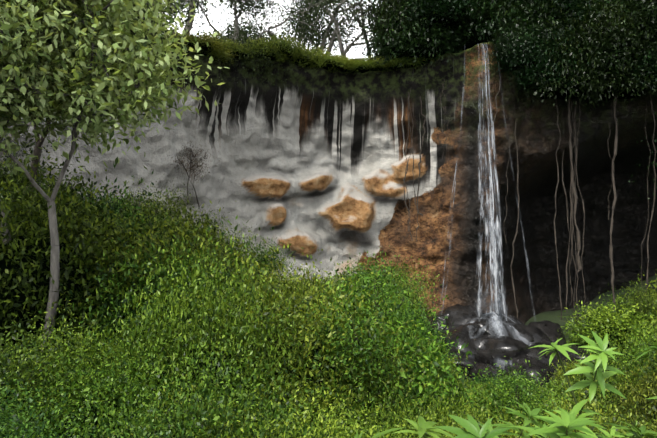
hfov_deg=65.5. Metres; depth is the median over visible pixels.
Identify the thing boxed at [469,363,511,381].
pool rock
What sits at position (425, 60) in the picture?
tussock bush
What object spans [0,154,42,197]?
bush
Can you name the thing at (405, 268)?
tree sapling
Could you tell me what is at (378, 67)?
tussock bush
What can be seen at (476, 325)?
pool rock
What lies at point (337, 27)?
plateau tree
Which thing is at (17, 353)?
bush
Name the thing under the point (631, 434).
bigleaf plant
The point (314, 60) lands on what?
tussock bush
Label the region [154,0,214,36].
plateau tree
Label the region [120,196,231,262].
bush
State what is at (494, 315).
water spray
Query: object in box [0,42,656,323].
cliff rock
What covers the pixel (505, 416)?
bush
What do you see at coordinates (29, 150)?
dark tree
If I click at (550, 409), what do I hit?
bush
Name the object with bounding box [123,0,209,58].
plateau tree
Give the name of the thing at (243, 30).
plateau tree
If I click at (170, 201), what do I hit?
bush
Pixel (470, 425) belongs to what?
bigleaf plant
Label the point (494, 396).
bush
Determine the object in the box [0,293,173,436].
bush
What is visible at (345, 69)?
tussock bush
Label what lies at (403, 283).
tree sapling
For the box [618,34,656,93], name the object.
hanging bush
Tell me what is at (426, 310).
bush
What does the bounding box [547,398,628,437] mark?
bigleaf plant
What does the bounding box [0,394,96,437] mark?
bush
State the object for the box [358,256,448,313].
bush
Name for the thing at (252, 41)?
tussock bush
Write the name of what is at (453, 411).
bush
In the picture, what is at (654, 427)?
bush
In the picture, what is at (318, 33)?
plateau tree
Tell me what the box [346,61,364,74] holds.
tussock bush
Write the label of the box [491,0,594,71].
hanging bush
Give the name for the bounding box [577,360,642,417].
bush
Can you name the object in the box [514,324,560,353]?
pool rock
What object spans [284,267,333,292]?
tree sapling
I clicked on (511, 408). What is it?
bush
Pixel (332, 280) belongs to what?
tree sapling
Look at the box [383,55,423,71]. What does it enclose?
tussock bush
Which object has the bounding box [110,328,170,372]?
bush
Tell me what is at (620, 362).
bush
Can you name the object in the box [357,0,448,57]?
bush canopy
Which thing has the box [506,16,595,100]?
hanging bush
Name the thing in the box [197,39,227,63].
tussock bush
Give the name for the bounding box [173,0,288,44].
plateau tree
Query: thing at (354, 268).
tree sapling
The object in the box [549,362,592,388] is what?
bush
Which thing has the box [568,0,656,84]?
hanging bush
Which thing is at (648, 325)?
tree sapling
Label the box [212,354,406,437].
bush
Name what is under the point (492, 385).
bush
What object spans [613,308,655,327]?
bush
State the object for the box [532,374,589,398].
bush
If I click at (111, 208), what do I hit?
bush
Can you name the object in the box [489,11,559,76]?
hanging bush
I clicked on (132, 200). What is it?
bush
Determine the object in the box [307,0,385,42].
plateau tree
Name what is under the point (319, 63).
tussock bush
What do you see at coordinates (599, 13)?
bush canopy
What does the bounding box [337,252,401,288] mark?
tree sapling
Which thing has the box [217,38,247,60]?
tussock bush
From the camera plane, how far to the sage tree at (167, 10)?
17.96 m
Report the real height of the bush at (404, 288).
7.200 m
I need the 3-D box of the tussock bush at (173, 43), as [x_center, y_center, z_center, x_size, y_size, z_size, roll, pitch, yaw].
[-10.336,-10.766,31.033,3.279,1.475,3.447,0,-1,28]
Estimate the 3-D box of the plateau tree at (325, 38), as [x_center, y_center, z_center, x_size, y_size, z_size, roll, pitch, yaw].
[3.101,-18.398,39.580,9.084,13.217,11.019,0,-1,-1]
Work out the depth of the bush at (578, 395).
21.18 m
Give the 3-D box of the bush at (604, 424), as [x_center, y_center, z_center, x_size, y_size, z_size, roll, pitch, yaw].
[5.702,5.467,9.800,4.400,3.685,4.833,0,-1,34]
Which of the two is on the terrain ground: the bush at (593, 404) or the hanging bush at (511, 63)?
the bush at (593, 404)
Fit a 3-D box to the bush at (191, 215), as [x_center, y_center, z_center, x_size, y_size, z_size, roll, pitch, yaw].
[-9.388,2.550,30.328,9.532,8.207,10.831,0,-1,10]
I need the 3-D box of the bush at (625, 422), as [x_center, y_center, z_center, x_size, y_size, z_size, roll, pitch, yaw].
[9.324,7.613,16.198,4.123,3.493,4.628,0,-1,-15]
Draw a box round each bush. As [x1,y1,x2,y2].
[0,131,154,294]
[0,138,172,364]
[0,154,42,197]
[0,156,53,187]
[0,184,63,221]
[0,185,92,221]
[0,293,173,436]
[0,319,140,437]
[0,332,257,437]
[0,366,78,437]
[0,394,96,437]
[14,157,117,213]
[18,196,283,351]
[20,215,262,375]
[43,178,157,238]
[50,310,355,437]
[50,395,261,437]
[57,191,146,272]
[62,224,333,435]
[68,205,193,296]
[73,370,264,437]
[82,164,208,238]
[83,190,164,246]
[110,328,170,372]
[113,190,219,257]
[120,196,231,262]
[122,220,454,437]
[142,192,231,264]
[161,34,192,48]
[166,226,229,276]
[172,29,229,58]
[179,34,206,49]
[185,378,404,437]
[193,34,217,60]
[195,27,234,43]
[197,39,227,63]
[209,40,233,61]
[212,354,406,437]
[214,39,237,65]
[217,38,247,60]
[219,249,312,303]
[222,262,500,437]
[230,41,254,58]
[242,33,277,61]
[245,35,290,63]
[246,273,316,325]
[257,256,316,303]
[262,30,305,57]
[269,384,423,437]
[288,42,326,66]
[293,44,332,67]
[304,49,357,71]
[304,339,437,437]
[307,55,341,71]
[309,396,464,437]
[331,55,362,72]
[333,56,354,72]
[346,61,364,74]
[347,56,390,73]
[364,55,392,71]
[364,351,514,437]
[368,56,394,69]
[375,289,429,340]
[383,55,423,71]
[384,402,519,437]
[387,329,473,416]
[389,281,434,332]
[390,261,428,329]
[392,294,469,382]
[394,57,424,70]
[402,306,441,352]
[403,340,468,399]
[410,319,470,400]
[412,299,441,317]
[420,56,437,62]
[421,375,548,437]
[445,375,581,437]
[447,397,531,437]
[451,382,497,403]
[460,377,531,419]
[460,378,554,406]
[461,373,612,430]
[465,371,525,390]
[468,375,519,397]
[479,12,535,67]
[484,369,656,437]
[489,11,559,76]
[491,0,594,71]
[492,405,643,437]
[499,372,538,394]
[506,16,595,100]
[516,9,623,116]
[517,378,547,400]
[530,353,633,433]
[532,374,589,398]
[532,405,651,437]
[534,384,594,412]
[539,396,621,430]
[540,378,616,418]
[546,348,592,383]
[548,354,582,385]
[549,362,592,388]
[555,0,637,64]
[557,287,654,358]
[558,339,653,408]
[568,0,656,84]
[569,305,623,345]
[577,282,650,323]
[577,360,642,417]
[581,0,656,73]
[586,351,621,370]
[601,412,649,428]
[603,351,656,411]
[603,404,645,427]
[605,350,656,428]
[608,312,656,365]
[608,342,656,377]
[609,407,656,437]
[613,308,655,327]
[614,312,656,371]
[616,267,656,322]
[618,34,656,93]
[623,334,656,402]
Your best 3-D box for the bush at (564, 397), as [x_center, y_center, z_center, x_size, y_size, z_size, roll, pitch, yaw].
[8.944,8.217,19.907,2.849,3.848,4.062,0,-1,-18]
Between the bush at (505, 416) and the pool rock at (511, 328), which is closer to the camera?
the bush at (505, 416)
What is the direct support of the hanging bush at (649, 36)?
on the cliff rock at (312, 160)
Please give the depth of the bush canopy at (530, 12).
35.03 m
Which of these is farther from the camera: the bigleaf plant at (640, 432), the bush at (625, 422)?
the bush at (625, 422)
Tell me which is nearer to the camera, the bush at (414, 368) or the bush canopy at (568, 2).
the bush at (414, 368)
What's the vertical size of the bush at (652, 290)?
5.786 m
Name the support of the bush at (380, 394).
on the terrain ground
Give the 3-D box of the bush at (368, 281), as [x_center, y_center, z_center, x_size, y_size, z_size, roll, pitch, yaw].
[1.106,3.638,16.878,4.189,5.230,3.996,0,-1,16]
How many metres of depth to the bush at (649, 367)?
20.53 m
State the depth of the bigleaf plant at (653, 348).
6.22 m
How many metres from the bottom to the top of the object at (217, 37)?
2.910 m
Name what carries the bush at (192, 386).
on the terrain ground
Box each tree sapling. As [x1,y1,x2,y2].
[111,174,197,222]
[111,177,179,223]
[132,198,198,227]
[159,205,229,235]
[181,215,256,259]
[186,279,283,345]
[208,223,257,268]
[220,234,275,270]
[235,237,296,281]
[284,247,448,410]
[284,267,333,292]
[290,274,346,321]
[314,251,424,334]
[320,268,353,290]
[329,266,361,290]
[332,255,386,283]
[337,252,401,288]
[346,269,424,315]
[349,254,421,286]
[351,268,430,301]
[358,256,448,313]
[379,275,415,319]
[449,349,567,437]
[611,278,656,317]
[620,322,656,367]
[625,300,656,362]
[637,305,656,351]
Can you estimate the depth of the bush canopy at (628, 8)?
33.89 m
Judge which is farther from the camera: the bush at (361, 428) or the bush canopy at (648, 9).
the bush canopy at (648, 9)
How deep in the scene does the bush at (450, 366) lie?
18.89 m
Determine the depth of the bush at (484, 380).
24.28 m
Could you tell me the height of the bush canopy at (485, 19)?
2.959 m
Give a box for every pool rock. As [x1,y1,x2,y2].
[423,317,445,345]
[430,310,448,324]
[441,324,479,362]
[444,304,484,326]
[446,352,478,376]
[465,318,503,335]
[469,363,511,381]
[470,315,517,335]
[474,335,529,369]
[503,315,524,324]
[504,354,553,388]
[507,326,533,344]
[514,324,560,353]
[526,344,558,366]
[528,320,566,345]
[553,363,565,377]
[559,353,584,365]
[566,344,597,359]
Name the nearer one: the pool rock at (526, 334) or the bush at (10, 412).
the bush at (10, 412)
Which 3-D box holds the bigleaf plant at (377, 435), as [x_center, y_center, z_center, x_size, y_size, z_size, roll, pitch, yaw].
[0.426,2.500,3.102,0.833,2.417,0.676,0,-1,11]
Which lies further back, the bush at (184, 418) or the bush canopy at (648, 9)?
the bush canopy at (648, 9)
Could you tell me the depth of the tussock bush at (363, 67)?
38.80 m
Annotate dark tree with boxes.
[2,117,73,188]
[21,0,202,195]
[627,112,656,202]
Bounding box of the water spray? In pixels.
[469,287,529,367]
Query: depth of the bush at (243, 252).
26.66 m
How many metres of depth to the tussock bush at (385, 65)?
38.80 m
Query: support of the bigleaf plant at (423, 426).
on the terrain ground
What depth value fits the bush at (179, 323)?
9.68 m
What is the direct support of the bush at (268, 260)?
on the terrain ground
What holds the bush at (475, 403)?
on the terrain ground
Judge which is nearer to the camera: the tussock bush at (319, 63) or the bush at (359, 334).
the bush at (359, 334)
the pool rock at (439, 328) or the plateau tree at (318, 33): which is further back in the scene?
the plateau tree at (318, 33)
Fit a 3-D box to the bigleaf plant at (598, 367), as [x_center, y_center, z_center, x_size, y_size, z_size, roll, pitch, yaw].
[2.856,3.227,5.546,0.925,4.123,1.182,0,-1,-3]
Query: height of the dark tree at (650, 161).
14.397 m
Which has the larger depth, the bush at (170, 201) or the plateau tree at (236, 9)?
the plateau tree at (236, 9)
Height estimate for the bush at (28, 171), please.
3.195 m
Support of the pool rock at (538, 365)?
on the terrain ground
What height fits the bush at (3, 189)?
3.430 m
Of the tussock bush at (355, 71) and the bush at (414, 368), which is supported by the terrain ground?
the bush at (414, 368)
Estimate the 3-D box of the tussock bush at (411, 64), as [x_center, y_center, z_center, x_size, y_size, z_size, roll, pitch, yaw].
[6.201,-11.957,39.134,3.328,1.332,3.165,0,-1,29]
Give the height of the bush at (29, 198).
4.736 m
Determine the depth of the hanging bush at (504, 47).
35.27 m
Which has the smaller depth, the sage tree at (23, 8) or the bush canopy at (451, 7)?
the sage tree at (23, 8)
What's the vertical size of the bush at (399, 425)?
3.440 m
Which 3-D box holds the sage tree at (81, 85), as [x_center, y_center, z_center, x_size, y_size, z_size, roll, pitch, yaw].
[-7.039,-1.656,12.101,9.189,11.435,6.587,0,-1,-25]
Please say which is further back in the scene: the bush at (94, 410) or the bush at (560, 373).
the bush at (560, 373)
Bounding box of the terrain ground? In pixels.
[0,275,656,386]
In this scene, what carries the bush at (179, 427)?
on the terrain ground
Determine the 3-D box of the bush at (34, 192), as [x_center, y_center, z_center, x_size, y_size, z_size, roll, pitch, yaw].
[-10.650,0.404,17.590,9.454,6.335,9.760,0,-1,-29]
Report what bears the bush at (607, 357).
on the terrain ground
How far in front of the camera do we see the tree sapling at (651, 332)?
21.07 m
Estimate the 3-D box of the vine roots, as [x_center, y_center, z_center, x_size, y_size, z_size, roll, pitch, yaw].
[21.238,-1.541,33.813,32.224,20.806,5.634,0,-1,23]
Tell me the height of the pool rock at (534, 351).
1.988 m
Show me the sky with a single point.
(219, 16)
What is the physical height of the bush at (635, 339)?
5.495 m
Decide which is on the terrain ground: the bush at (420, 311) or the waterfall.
the bush at (420, 311)
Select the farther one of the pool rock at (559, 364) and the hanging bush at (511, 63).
the hanging bush at (511, 63)
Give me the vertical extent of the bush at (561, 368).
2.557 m
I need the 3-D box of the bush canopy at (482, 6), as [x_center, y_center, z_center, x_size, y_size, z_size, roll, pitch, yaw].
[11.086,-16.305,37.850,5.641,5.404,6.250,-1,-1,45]
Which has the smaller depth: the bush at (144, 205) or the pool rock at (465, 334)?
the bush at (144, 205)
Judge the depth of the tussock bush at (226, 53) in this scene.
35.13 m
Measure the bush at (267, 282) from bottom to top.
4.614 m
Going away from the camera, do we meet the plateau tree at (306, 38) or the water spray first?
the water spray
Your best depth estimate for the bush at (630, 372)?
22.20 m
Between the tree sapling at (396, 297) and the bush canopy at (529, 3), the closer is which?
the tree sapling at (396, 297)
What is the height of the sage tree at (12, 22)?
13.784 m
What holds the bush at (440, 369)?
on the terrain ground
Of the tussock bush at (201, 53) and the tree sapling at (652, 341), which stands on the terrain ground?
the tree sapling at (652, 341)
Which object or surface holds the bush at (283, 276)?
on the terrain ground
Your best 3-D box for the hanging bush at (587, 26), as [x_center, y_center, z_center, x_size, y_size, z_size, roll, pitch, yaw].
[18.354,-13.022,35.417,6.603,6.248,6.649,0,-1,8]
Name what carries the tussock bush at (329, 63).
on the cliff rock at (312, 160)
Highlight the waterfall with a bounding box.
[440,43,535,320]
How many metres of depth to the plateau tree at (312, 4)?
38.40 m
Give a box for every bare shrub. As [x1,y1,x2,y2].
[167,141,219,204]
[173,150,207,207]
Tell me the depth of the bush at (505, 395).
16.14 m
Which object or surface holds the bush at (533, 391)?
on the terrain ground
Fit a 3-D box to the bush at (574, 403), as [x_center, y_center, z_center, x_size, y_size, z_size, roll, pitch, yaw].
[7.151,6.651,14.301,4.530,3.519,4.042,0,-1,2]
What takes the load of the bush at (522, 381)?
on the terrain ground
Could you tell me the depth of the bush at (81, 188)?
23.02 m
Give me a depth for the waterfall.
34.14 m
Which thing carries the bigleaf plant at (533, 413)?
on the terrain ground
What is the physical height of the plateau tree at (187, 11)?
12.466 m
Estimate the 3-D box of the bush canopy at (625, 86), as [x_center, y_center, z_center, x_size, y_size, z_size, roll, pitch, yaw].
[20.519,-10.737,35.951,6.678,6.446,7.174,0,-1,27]
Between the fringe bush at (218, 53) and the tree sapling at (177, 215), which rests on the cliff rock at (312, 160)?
the fringe bush at (218, 53)
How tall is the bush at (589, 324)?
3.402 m
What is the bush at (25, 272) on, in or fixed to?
on the terrain ground
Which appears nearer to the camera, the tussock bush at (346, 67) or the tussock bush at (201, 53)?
the tussock bush at (201, 53)
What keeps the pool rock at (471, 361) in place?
on the terrain ground
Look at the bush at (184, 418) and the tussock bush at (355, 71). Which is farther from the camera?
the tussock bush at (355, 71)
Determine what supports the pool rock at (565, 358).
on the terrain ground
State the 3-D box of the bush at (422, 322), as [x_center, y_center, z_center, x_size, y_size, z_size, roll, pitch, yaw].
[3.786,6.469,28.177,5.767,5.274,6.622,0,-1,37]
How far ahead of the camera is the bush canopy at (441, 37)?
37.49 m
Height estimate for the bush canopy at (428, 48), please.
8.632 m
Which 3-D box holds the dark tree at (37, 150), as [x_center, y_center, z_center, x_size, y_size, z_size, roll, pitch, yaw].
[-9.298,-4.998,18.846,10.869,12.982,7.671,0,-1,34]
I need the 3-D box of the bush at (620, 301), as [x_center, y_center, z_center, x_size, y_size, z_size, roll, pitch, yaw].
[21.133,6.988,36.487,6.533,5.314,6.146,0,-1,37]
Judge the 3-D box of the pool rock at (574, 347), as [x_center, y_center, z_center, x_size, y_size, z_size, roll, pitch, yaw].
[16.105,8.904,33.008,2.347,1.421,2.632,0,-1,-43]
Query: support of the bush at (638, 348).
on the terrain ground
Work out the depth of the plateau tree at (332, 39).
45.30 m
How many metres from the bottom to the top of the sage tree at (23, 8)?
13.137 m
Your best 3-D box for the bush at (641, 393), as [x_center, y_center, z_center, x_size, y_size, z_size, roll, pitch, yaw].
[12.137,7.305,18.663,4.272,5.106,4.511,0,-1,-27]
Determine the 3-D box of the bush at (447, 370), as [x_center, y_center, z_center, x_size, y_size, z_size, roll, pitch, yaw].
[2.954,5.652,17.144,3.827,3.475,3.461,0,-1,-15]
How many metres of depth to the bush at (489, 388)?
14.40 m
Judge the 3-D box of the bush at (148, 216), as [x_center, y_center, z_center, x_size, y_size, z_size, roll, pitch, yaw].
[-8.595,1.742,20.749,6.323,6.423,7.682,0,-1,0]
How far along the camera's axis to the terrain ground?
44.05 m
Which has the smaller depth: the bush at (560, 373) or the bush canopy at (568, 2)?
the bush at (560, 373)
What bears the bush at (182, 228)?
on the terrain ground
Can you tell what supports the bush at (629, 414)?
on the terrain ground
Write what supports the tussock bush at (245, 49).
on the cliff rock at (312, 160)
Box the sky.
[156,0,378,60]
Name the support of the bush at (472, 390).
on the terrain ground
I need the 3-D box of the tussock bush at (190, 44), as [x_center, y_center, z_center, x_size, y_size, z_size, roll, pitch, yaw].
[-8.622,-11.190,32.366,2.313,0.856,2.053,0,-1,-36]
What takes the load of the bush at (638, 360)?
on the terrain ground
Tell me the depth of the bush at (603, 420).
9.36 m
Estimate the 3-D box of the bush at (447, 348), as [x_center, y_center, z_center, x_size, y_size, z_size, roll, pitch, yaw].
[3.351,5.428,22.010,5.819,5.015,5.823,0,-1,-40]
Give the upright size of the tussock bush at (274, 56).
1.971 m
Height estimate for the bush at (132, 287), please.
6.104 m
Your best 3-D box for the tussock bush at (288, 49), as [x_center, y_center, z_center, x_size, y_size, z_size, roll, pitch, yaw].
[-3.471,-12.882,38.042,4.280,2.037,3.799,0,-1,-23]
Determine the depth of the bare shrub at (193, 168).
32.74 m
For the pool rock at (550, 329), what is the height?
2.714 m
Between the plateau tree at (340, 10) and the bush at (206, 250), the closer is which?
the bush at (206, 250)
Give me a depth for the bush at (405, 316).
22.68 m
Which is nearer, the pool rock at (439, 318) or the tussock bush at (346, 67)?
the pool rock at (439, 318)
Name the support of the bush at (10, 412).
on the terrain ground
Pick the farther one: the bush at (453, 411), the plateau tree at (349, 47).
the plateau tree at (349, 47)
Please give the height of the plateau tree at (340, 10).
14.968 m
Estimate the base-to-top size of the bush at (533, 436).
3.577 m
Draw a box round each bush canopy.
[354,0,468,73]
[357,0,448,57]
[379,0,495,35]
[401,20,466,56]
[439,0,537,52]
[451,0,512,32]
[456,0,507,20]
[487,0,588,49]
[506,0,577,5]
[514,0,607,31]
[573,0,643,34]
[574,43,656,110]
[602,0,656,45]
[607,0,656,39]
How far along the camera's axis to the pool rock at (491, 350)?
30.49 m
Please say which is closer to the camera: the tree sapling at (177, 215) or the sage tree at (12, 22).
the sage tree at (12, 22)
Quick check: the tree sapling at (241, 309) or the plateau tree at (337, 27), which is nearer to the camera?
the tree sapling at (241, 309)
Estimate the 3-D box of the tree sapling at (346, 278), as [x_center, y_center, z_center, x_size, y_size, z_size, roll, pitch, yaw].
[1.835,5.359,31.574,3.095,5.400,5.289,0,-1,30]
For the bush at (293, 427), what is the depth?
6.23 m
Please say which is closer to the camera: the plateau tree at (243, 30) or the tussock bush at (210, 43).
the tussock bush at (210, 43)
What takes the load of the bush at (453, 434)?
on the terrain ground
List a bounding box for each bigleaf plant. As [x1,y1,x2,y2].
[354,427,405,437]
[392,416,452,437]
[434,414,510,437]
[476,400,555,437]
[507,409,597,437]
[528,330,626,426]
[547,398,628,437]
[603,420,656,437]
[613,396,656,437]
[634,342,656,392]
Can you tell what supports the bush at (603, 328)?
on the terrain ground
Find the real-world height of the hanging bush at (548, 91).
7.735 m
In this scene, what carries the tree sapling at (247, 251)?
on the terrain ground
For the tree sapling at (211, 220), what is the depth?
30.99 m
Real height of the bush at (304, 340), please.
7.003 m
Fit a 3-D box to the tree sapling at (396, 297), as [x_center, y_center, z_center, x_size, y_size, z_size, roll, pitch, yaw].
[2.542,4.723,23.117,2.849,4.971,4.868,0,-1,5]
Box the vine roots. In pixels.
[403,75,656,332]
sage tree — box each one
[0,0,116,243]
[0,0,196,157]
[0,0,229,350]
[1,0,168,126]
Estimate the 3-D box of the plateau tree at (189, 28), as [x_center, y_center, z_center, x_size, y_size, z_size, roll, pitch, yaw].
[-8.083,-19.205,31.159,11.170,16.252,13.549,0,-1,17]
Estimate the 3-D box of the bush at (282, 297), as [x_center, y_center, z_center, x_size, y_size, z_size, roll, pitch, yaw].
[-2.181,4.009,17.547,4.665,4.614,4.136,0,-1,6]
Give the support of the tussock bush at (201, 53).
on the cliff rock at (312, 160)
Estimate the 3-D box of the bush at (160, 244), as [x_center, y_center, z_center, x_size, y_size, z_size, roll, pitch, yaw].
[-5.282,2.514,17.094,9.014,6.364,9.869,0,-1,-20]
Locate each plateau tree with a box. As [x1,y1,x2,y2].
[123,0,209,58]
[135,0,243,83]
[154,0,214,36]
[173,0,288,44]
[184,0,195,35]
[203,0,305,44]
[208,0,347,99]
[214,10,273,44]
[259,0,361,60]
[261,0,368,56]
[283,0,379,55]
[284,0,370,57]
[291,0,394,59]
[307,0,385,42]
[320,0,405,50]
[340,31,370,56]
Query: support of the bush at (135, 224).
on the terrain ground
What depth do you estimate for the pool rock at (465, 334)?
31.70 m
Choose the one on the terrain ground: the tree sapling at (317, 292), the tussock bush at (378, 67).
the tree sapling at (317, 292)
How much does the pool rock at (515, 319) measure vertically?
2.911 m
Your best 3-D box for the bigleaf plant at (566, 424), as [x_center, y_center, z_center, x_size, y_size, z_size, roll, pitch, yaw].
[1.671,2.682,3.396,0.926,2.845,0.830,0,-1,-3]
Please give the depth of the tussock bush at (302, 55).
38.60 m
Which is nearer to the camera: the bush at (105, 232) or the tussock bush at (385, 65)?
the bush at (105, 232)

